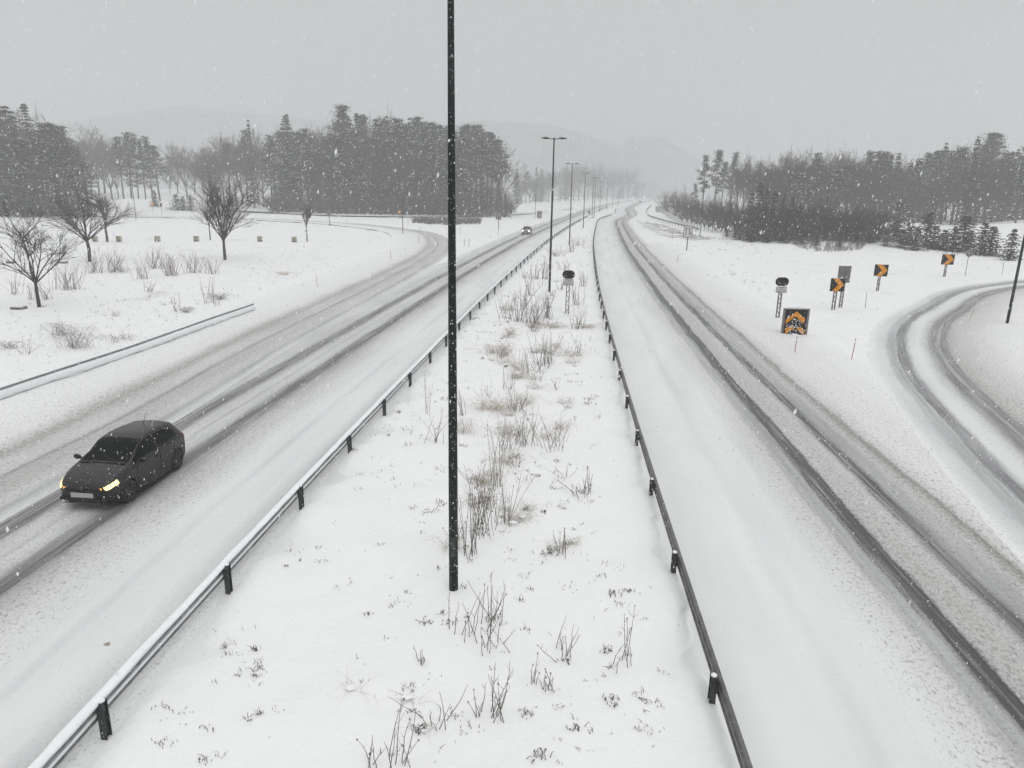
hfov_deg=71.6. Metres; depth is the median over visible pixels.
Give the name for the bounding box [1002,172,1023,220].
pine tree
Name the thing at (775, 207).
bare bush
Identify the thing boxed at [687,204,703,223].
bare bush
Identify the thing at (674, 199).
bare bush
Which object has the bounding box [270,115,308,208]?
spruce tree
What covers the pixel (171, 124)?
hill
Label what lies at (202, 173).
birch tree
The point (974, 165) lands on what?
birch tree
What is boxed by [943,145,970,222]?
pine tree
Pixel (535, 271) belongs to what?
bare shrub
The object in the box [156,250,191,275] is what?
bare shrub
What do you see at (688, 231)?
lane sign
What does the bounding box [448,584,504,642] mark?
bare shrub
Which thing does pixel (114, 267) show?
bare shrub
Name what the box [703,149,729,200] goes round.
pine tree
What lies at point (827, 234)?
bare bush
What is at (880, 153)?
pine tree
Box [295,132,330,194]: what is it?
birch tree
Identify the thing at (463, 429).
grass tuft
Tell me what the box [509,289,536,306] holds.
bare shrub
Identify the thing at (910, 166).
pine tree
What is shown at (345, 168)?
spruce tree
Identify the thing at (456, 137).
spruce tree
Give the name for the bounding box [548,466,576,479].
bare shrub
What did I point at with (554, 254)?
bare shrub
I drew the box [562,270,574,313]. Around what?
warning light sign
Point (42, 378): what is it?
guardrail
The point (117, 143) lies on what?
pine tree
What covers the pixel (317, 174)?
birch tree
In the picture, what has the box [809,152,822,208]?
pine tree
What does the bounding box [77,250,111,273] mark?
bare shrub
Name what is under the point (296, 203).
bare bush
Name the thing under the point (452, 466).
lamp post
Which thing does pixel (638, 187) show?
birch tree
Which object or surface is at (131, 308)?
field stubble
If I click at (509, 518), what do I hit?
bare shrub
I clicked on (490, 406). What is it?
grass tuft
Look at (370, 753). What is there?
bare shrub
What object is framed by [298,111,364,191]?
birch tree
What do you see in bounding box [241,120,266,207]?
spruce tree
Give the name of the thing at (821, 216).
bare bush
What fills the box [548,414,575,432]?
grass tuft
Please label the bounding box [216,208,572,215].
road
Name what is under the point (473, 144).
pine tree
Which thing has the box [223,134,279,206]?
birch tree
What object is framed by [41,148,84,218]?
spruce tree
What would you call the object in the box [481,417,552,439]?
grass tuft
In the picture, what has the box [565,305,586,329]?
bare shrub
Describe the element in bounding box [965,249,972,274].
road sign
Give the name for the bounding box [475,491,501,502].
grass tuft
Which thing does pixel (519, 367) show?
grass tuft
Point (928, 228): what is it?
young spruce
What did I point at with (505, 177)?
birch tree
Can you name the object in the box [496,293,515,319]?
bare shrub
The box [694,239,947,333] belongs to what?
verge stubble
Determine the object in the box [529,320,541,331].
bare shrub
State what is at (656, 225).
merging lane
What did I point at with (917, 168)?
spruce tree
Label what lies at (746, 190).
birch tree
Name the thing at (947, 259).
chevron sign
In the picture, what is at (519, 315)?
bare shrub
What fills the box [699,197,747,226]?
bare bush
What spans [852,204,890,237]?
bare bush
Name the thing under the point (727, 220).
bare bush
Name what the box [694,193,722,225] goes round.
bare bush
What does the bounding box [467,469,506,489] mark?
grass tuft
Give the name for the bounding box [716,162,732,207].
pine tree
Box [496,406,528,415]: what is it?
grass tuft
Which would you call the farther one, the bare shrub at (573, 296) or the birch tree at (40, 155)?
the birch tree at (40, 155)
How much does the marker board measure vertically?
1.950 m
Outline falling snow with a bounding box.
[0,0,1023,736]
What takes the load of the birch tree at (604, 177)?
on the ground at (318, 715)
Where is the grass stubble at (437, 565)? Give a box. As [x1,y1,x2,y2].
[151,225,678,764]
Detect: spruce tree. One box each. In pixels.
[0,106,54,212]
[0,108,38,209]
[0,135,53,216]
[0,176,29,214]
[4,111,58,214]
[18,104,56,210]
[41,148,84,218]
[46,128,95,214]
[73,179,97,217]
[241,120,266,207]
[266,166,294,212]
[268,179,284,212]
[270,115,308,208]
[273,123,298,197]
[282,114,302,211]
[300,170,320,212]
[302,134,323,210]
[316,162,345,212]
[319,180,333,212]
[334,153,360,213]
[340,119,365,207]
[342,113,371,212]
[361,119,390,212]
[361,164,373,212]
[383,116,394,196]
[384,155,408,213]
[394,118,420,212]
[398,148,426,214]
[412,122,438,202]
[429,125,447,207]
[431,158,443,211]
[434,129,471,209]
[434,170,456,214]
[436,148,482,215]
[437,131,470,191]
[438,161,457,214]
[461,169,479,214]
[476,177,494,215]
[491,172,504,215]
[501,193,510,216]
[512,167,523,204]
[529,167,540,201]
[533,169,549,201]
[554,167,573,200]
[591,163,605,198]
[614,176,624,198]
[722,221,730,236]
[730,209,747,239]
[730,217,737,237]
[733,191,761,239]
[740,183,770,241]
[745,206,759,242]
[753,188,773,241]
[756,191,788,241]
[759,210,774,242]
[774,194,786,238]
[775,211,793,242]
[781,197,797,240]
[793,217,809,243]
[794,207,809,239]
[810,222,823,245]
[829,218,843,240]
[836,215,854,241]
[836,226,843,246]
[851,224,860,241]
[859,151,881,216]
[876,155,893,219]
[878,153,905,217]
[890,158,930,222]
[914,151,938,222]
[922,143,951,219]
[947,136,982,225]
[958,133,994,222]
[976,160,1009,222]
[986,155,1023,220]
[995,149,1021,220]
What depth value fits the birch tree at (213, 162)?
255.16 m
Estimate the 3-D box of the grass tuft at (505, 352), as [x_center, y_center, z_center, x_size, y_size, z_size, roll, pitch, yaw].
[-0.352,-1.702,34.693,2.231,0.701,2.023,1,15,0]
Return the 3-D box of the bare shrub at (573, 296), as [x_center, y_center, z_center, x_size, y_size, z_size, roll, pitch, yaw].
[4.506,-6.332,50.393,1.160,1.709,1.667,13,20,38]
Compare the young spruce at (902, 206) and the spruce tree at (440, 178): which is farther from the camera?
the spruce tree at (440, 178)
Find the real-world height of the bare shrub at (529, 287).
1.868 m
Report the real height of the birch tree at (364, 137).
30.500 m
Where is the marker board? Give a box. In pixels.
[781,306,809,334]
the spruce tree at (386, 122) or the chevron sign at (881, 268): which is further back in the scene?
the spruce tree at (386, 122)
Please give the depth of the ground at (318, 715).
16.52 m
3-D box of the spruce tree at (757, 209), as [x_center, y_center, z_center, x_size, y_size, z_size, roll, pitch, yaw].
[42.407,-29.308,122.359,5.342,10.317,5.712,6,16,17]
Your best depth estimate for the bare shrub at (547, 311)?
45.21 m
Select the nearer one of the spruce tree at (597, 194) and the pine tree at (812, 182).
the pine tree at (812, 182)
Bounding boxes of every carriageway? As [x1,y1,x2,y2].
[0,198,646,767]
[594,198,655,242]
[594,242,1023,767]
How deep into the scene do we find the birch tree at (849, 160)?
205.41 m
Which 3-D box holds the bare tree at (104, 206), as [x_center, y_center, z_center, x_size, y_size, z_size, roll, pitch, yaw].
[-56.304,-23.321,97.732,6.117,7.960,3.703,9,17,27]
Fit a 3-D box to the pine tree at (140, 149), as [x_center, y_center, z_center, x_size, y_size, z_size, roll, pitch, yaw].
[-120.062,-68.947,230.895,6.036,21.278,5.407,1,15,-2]
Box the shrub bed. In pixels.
[409,215,482,224]
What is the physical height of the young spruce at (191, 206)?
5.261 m
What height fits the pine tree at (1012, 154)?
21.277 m
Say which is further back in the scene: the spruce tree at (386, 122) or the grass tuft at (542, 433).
the spruce tree at (386, 122)
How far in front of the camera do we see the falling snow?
10.98 m
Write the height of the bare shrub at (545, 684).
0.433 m
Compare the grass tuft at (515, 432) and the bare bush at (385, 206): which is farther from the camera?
the bare bush at (385, 206)
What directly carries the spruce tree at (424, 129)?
on the ground at (318, 715)
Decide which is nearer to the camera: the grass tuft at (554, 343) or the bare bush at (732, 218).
the grass tuft at (554, 343)
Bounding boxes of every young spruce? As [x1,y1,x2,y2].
[149,190,159,206]
[166,194,185,210]
[178,196,186,210]
[185,195,195,210]
[863,229,879,243]
[872,226,888,241]
[880,230,893,246]
[883,219,903,240]
[884,201,912,235]
[889,229,910,248]
[894,221,920,245]
[900,212,949,247]
[903,227,927,250]
[920,226,946,249]
[929,230,952,251]
[941,226,967,252]
[946,216,986,251]
[960,231,977,249]
[962,222,997,255]
[971,226,1009,257]
[994,229,1022,260]
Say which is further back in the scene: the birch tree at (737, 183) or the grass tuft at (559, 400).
the birch tree at (737, 183)
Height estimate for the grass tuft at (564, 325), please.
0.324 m
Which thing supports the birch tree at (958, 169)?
on the ground at (318, 715)
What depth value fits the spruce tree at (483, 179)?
216.79 m
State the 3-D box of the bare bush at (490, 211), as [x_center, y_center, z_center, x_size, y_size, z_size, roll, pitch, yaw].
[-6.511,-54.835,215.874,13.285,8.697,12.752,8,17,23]
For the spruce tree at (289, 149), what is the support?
on the ground at (318, 715)
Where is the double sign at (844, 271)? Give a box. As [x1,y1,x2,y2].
[837,266,851,307]
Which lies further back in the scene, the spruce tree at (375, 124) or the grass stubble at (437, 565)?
the spruce tree at (375, 124)
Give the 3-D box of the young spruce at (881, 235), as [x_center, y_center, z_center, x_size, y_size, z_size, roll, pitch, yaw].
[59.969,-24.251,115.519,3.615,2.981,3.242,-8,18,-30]
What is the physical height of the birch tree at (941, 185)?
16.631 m
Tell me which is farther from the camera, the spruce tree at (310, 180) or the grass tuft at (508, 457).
the spruce tree at (310, 180)
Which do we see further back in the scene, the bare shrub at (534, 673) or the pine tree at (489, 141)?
the pine tree at (489, 141)
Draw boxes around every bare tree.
[0,194,86,307]
[40,170,146,261]
[81,184,116,241]
[180,160,264,259]
[205,208,213,239]
[300,204,312,241]
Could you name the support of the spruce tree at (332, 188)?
on the ground at (318, 715)
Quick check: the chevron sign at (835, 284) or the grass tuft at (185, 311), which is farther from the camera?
the chevron sign at (835, 284)
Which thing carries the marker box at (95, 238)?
on the ground at (318, 715)
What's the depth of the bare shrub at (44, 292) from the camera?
49.72 m
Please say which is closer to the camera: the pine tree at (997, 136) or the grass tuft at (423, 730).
the grass tuft at (423, 730)
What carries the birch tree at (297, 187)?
on the ground at (318, 715)
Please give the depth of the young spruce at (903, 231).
109.45 m
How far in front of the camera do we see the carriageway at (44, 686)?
17.65 m
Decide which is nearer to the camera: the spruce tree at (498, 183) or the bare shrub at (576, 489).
the bare shrub at (576, 489)
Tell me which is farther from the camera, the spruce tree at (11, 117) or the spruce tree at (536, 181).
the spruce tree at (536, 181)
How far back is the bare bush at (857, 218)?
117.17 m
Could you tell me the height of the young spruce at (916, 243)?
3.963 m
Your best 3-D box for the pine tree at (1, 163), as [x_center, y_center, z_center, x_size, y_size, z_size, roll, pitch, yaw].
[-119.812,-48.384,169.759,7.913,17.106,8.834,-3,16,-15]
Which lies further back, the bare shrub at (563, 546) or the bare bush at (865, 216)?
the bare bush at (865, 216)
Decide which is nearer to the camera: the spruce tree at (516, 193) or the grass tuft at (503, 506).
the grass tuft at (503, 506)
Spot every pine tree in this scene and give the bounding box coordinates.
[0,137,63,216]
[0,145,29,215]
[17,129,76,216]
[23,122,81,209]
[44,163,83,216]
[51,126,91,211]
[61,141,82,205]
[69,146,95,207]
[70,180,89,215]
[74,161,101,213]
[108,136,131,198]
[117,131,139,198]
[126,132,146,198]
[133,138,150,198]
[135,145,172,200]
[140,135,159,199]
[219,143,237,201]
[235,129,255,203]
[256,142,279,193]
[261,133,283,193]
[266,130,285,172]
[278,153,301,211]
[291,130,313,210]
[292,149,318,208]
[299,128,309,188]
[315,133,361,212]
[317,103,362,209]
[351,113,370,196]
[367,117,392,160]
[377,116,418,204]
[409,115,430,159]
[412,120,426,188]
[413,121,447,192]
[431,123,441,189]
[436,125,447,185]
[455,126,477,191]
[459,123,476,198]
[464,130,513,203]
[468,123,490,211]
[468,133,484,197]
[475,135,501,208]
[481,138,513,194]
[520,171,532,202]
[545,173,554,200]
[550,173,557,200]
[582,166,592,199]
[690,183,698,201]
[695,154,714,199]
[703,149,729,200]
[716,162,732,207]
[725,152,739,206]
[780,172,811,205]
[801,177,820,208]
[802,156,831,200]
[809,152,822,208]
[862,150,878,209]
[873,150,895,217]
[878,152,898,181]
[897,163,927,221]
[917,152,934,215]
[920,149,954,209]
[935,151,958,221]
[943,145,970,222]
[944,149,953,220]
[974,132,1009,220]
[994,151,1019,221]
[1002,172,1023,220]
[1008,149,1023,222]
[1012,147,1023,217]
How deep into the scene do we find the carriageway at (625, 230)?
158.76 m
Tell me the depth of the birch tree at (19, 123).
173.48 m
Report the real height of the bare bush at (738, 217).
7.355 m
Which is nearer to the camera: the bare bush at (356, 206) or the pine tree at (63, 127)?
the pine tree at (63, 127)
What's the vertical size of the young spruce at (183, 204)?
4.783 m
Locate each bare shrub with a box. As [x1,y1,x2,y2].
[1,335,34,353]
[2,272,24,293]
[30,280,52,300]
[39,263,87,290]
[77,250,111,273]
[98,248,126,272]
[127,258,147,280]
[139,247,179,269]
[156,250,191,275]
[170,293,181,311]
[180,250,208,273]
[196,257,224,274]
[200,275,214,302]
[356,736,384,767]
[384,698,418,767]
[388,685,467,729]
[413,645,424,665]
[424,380,433,409]
[424,408,446,443]
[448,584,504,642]
[457,386,465,415]
[458,481,490,558]
[459,463,488,487]
[459,466,503,537]
[467,572,506,631]
[467,683,485,717]
[477,380,492,398]
[480,417,506,487]
[480,485,495,511]
[481,610,515,655]
[487,419,527,451]
[488,666,512,722]
[493,471,529,524]
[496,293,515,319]
[503,366,519,389]
[504,379,531,411]
[508,294,528,321]
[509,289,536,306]
[514,400,538,446]
[520,274,542,295]
[524,294,553,324]
[524,414,571,451]
[527,333,563,365]
[528,353,546,372]
[529,260,543,278]
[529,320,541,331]
[530,652,539,683]
[535,292,555,318]
[537,617,579,661]
[538,668,554,691]
[540,256,553,278]
[545,247,573,256]
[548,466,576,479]
[553,528,565,557]
[554,478,589,499]
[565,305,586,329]
[569,331,581,352]
[571,283,586,304]
[579,466,592,493]
[613,605,637,672]
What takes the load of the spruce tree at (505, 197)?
on the ground at (318, 715)
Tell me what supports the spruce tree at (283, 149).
on the ground at (318, 715)
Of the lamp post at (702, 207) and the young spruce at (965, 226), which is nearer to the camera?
the young spruce at (965, 226)
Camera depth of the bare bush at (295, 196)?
212.94 m
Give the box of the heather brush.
[777,236,912,251]
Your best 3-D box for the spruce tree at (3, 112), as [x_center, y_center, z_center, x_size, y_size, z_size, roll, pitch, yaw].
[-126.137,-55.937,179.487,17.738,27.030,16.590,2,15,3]
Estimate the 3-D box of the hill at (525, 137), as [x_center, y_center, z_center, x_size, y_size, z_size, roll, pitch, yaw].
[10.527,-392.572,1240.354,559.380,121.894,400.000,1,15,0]
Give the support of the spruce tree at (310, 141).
on the ground at (318, 715)
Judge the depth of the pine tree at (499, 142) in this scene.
233.36 m
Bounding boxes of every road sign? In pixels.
[327,209,330,225]
[496,212,500,228]
[537,211,541,218]
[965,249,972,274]
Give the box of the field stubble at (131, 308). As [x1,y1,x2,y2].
[4,247,338,372]
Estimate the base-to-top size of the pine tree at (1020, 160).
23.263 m
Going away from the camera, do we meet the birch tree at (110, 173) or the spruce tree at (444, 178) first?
the spruce tree at (444, 178)
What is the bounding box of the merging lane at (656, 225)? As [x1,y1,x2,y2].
[629,207,710,239]
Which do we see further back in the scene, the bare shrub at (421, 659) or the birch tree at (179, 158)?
the birch tree at (179, 158)
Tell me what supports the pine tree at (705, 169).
on the ground at (318, 715)
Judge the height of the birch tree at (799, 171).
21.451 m
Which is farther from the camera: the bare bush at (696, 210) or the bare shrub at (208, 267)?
the bare bush at (696, 210)
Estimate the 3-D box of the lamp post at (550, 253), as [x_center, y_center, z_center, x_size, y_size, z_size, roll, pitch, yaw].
[3.127,-13.066,55.998,1.960,12.150,0.300,0,15,-3]
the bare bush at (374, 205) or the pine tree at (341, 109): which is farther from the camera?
the pine tree at (341, 109)
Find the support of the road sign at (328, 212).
on the ground at (318, 715)
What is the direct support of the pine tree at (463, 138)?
on the ground at (318, 715)
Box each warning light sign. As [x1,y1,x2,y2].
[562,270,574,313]
[775,277,788,317]
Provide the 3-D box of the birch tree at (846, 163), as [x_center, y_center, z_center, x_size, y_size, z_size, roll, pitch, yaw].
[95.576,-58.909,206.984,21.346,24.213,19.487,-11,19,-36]
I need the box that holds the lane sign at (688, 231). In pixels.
[683,226,692,249]
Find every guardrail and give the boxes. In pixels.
[0,302,255,399]
[27,206,607,767]
[593,208,752,767]
[646,205,698,229]
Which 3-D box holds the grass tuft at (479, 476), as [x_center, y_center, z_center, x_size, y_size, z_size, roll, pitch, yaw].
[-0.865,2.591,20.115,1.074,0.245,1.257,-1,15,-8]
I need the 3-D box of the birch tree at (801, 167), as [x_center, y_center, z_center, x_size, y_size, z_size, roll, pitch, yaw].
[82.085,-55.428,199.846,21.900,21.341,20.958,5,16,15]
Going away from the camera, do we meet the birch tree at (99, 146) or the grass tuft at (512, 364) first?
the grass tuft at (512, 364)
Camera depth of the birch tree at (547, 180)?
514.70 m
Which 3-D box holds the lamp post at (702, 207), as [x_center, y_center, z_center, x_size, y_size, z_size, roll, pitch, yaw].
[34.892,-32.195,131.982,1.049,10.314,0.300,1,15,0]
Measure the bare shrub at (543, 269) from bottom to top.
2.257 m
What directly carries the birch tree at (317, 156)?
on the ground at (318, 715)
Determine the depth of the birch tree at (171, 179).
313.20 m
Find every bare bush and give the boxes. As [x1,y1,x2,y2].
[258,195,284,212]
[259,189,295,213]
[270,186,307,211]
[284,192,312,210]
[295,186,336,212]
[301,200,316,212]
[308,186,348,213]
[324,197,351,213]
[349,199,364,213]
[350,198,373,214]
[360,194,384,214]
[361,192,393,214]
[382,198,398,214]
[388,196,410,214]
[398,194,425,214]
[404,192,440,214]
[438,185,483,215]
[467,199,491,216]
[476,190,507,216]
[477,190,524,216]
[654,187,676,211]
[660,193,696,220]
[661,198,679,215]
[663,188,686,215]
[671,184,701,218]
[676,202,693,222]
[677,198,689,221]
[683,196,705,223]
[684,195,714,224]
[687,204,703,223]
[689,197,710,225]
[690,195,724,226]
[693,191,747,230]
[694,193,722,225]
[697,203,723,230]
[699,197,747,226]
[700,199,720,230]
[707,198,731,230]
[713,194,740,230]
[720,199,753,233]
[720,212,741,232]
[725,196,767,229]
[725,201,759,225]
[725,206,741,233]
[746,193,813,227]
[774,193,831,239]
[780,196,822,238]
[781,195,844,237]
[799,199,851,240]
[815,194,847,240]
[819,202,879,236]
[819,206,856,236]
[838,199,900,241]
[849,201,874,234]
[850,200,897,243]
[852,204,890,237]
[854,215,882,239]
[869,214,905,237]
[870,202,905,235]
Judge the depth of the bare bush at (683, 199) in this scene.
204.81 m
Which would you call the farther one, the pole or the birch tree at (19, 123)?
the birch tree at (19, 123)
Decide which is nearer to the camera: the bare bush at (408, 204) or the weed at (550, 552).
the weed at (550, 552)
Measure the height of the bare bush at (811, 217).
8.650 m
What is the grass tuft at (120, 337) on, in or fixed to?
on the ground at (318, 715)
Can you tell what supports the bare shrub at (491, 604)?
on the ground at (318, 715)
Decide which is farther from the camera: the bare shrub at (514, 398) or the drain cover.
the drain cover
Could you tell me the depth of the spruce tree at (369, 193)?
226.58 m
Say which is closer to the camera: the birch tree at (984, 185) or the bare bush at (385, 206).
the birch tree at (984, 185)
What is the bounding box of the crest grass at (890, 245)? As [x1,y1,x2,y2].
[678,232,1016,257]
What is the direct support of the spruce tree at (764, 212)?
on the ground at (318, 715)
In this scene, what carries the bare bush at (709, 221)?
on the ground at (318, 715)
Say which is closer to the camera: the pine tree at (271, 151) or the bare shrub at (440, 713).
the bare shrub at (440, 713)
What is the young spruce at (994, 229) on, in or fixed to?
on the ground at (318, 715)
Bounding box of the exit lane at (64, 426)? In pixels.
[0,212,447,521]
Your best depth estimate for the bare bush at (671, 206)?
233.98 m
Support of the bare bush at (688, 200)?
on the ground at (318, 715)
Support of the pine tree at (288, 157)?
on the ground at (318, 715)
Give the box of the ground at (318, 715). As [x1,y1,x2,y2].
[0,187,1023,767]
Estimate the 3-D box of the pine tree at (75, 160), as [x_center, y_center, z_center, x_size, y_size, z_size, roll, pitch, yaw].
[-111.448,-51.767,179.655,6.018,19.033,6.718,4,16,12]
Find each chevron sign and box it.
[829,278,844,309]
[873,264,888,290]
[941,254,954,276]
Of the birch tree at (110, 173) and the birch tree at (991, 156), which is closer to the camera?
the birch tree at (991, 156)
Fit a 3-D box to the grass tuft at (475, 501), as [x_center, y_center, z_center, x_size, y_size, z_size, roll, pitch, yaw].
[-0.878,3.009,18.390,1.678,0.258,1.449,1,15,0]
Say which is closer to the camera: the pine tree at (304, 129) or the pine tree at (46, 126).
the pine tree at (46, 126)
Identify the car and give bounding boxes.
[60,413,184,504]
[521,226,531,234]
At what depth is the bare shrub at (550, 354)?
33.18 m
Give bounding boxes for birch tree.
[0,106,77,214]
[0,106,77,215]
[69,122,114,195]
[69,125,136,192]
[74,132,101,191]
[81,135,139,199]
[96,147,136,198]
[155,154,191,193]
[159,141,203,197]
[159,171,177,193]
[170,153,204,193]
[182,152,227,203]
[187,151,210,196]
[191,140,238,191]
[202,133,238,200]
[202,133,253,193]
[207,130,272,199]
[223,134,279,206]
[228,127,277,204]
[273,123,367,188]
[273,162,321,211]
[276,123,328,190]
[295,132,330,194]
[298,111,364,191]
[298,162,341,212]
[302,123,350,187]
[318,112,395,199]
[338,119,411,193]
[360,107,435,188]
[437,128,489,192]
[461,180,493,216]
[475,143,528,209]
[478,176,510,209]
[514,175,541,202]
[518,180,527,198]
[537,170,560,192]
[540,165,580,200]
[560,171,579,200]
[561,163,593,198]
[573,164,594,199]
[582,163,603,199]
[586,171,600,199]
[596,161,620,198]
[604,167,614,198]
[606,166,625,193]
[613,165,637,194]
[613,167,643,198]
[631,179,646,195]
[720,153,752,204]
[731,156,759,205]
[731,158,772,205]
[736,143,823,207]
[741,170,770,206]
[743,161,788,202]
[747,159,793,199]
[763,182,802,209]
[766,149,845,207]
[778,148,825,202]
[780,145,825,208]
[805,184,839,207]
[806,146,858,206]
[818,152,861,199]
[822,153,893,210]
[825,180,863,212]
[826,148,887,209]
[829,139,880,191]
[836,154,884,210]
[851,178,896,213]
[872,155,945,204]
[892,153,930,218]
[905,164,970,224]
[905,181,962,222]
[921,133,991,221]
[939,173,978,224]
[941,166,995,214]
[948,134,1015,215]
[951,142,1001,218]
[959,179,992,222]
[966,135,1019,222]
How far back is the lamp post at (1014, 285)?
46.57 m
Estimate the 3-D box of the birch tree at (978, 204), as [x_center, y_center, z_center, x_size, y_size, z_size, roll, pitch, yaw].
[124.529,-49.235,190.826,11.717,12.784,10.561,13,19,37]
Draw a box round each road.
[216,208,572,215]
[868,278,1023,564]
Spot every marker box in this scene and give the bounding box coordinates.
[92,235,97,241]
[115,235,121,241]
[154,235,160,241]
[193,235,198,241]
[257,235,262,241]
[291,236,296,241]
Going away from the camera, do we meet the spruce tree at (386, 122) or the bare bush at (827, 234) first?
the bare bush at (827, 234)
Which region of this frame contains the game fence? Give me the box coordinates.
[655,206,1023,252]
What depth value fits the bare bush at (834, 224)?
117.11 m
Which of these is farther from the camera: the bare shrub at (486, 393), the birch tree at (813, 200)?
the birch tree at (813, 200)
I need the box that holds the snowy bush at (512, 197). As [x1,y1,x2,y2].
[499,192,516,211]
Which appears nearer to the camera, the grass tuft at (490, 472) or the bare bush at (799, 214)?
the grass tuft at (490, 472)
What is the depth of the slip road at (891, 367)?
31.73 m
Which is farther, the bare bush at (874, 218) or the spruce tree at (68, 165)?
the spruce tree at (68, 165)
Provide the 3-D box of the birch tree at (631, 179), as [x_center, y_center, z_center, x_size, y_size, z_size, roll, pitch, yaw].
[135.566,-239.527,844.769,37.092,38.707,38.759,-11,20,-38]
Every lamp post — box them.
[402,192,406,231]
[447,0,457,590]
[541,137,566,291]
[566,163,578,244]
[581,172,588,227]
[699,182,704,234]
[1006,236,1023,322]
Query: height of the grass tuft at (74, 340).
1.106 m
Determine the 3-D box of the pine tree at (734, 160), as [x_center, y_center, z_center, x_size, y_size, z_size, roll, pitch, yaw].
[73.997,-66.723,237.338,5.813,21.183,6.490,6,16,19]
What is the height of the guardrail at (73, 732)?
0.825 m
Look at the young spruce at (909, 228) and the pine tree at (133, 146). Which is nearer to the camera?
the young spruce at (909, 228)
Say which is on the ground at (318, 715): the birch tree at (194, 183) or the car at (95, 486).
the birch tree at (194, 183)
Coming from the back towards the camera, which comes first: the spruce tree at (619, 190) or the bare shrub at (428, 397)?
the spruce tree at (619, 190)
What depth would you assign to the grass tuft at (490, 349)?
35.34 m
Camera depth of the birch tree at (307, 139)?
238.94 m
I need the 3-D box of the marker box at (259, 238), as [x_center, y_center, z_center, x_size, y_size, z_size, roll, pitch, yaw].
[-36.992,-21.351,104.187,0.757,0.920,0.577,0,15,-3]
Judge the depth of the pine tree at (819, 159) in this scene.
193.66 m
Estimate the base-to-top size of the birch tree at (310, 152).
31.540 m
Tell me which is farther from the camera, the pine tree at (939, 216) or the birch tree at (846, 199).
the pine tree at (939, 216)
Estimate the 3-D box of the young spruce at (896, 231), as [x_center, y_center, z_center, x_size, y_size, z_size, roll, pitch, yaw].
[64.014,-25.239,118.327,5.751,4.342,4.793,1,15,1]
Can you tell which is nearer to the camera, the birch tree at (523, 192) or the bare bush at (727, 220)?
the bare bush at (727, 220)
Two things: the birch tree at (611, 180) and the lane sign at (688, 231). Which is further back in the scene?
the birch tree at (611, 180)
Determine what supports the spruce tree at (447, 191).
on the ground at (318, 715)
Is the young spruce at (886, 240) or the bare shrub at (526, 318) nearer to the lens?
the bare shrub at (526, 318)
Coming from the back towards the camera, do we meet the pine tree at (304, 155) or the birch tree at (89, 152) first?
the birch tree at (89, 152)
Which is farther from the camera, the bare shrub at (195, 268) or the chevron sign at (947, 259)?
the chevron sign at (947, 259)
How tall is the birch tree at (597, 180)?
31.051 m
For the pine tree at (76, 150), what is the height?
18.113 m
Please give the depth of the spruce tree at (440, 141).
237.55 m
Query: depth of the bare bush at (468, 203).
207.48 m
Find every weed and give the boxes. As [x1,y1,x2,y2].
[411,723,424,734]
[526,747,551,761]
[532,546,557,556]
[565,722,590,731]
[638,697,658,703]
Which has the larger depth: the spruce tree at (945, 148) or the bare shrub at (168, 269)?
the spruce tree at (945, 148)
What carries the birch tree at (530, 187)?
on the ground at (318, 715)
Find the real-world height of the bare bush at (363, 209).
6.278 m
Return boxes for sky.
[0,0,1023,174]
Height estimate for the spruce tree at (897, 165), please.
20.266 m
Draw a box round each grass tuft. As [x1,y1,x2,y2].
[0,339,29,349]
[33,321,91,336]
[36,324,103,352]
[100,334,136,340]
[115,266,131,271]
[178,306,196,312]
[206,292,230,299]
[335,666,378,710]
[389,688,437,718]
[392,718,439,740]
[423,534,469,554]
[439,414,488,434]
[458,489,496,509]
[460,396,523,413]
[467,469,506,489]
[469,469,492,482]
[470,343,506,356]
[470,448,533,466]
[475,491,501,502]
[476,464,513,480]
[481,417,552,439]
[485,511,534,529]
[488,343,516,357]
[488,497,517,515]
[492,355,527,362]
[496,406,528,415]
[498,325,520,335]
[499,369,529,379]
[499,390,547,406]
[500,332,521,338]
[505,360,526,368]
[505,509,541,529]
[510,364,531,370]
[511,498,551,518]
[521,321,542,327]
[521,372,539,380]
[525,381,549,389]
[529,321,575,328]
[530,430,562,440]
[536,346,565,353]
[539,538,574,555]
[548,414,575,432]
[549,340,566,347]
[554,394,575,404]
[561,349,587,356]
[565,356,581,363]
[567,535,580,547]
[570,322,602,327]
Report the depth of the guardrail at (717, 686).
13.92 m
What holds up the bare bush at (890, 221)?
on the ground at (318, 715)
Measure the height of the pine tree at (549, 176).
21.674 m
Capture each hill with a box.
[4,105,414,190]
[363,121,691,198]
[622,135,1016,203]
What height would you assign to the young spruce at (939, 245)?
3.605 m
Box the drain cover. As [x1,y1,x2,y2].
[10,304,27,309]
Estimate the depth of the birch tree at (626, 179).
814.21 m
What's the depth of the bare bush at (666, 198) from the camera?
272.01 m
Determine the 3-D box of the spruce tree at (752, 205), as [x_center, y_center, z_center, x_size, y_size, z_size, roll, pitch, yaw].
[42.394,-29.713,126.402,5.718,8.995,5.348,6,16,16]
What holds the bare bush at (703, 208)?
on the ground at (318, 715)
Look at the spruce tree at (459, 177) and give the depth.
212.80 m
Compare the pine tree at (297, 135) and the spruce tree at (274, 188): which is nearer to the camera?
the spruce tree at (274, 188)
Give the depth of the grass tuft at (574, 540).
16.43 m
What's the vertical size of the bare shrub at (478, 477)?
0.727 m
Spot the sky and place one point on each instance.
(597, 84)
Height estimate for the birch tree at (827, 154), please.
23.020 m
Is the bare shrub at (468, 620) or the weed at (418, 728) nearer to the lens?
the weed at (418, 728)
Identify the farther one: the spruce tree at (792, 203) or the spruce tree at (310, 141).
the spruce tree at (310, 141)
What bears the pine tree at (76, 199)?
on the ground at (318, 715)

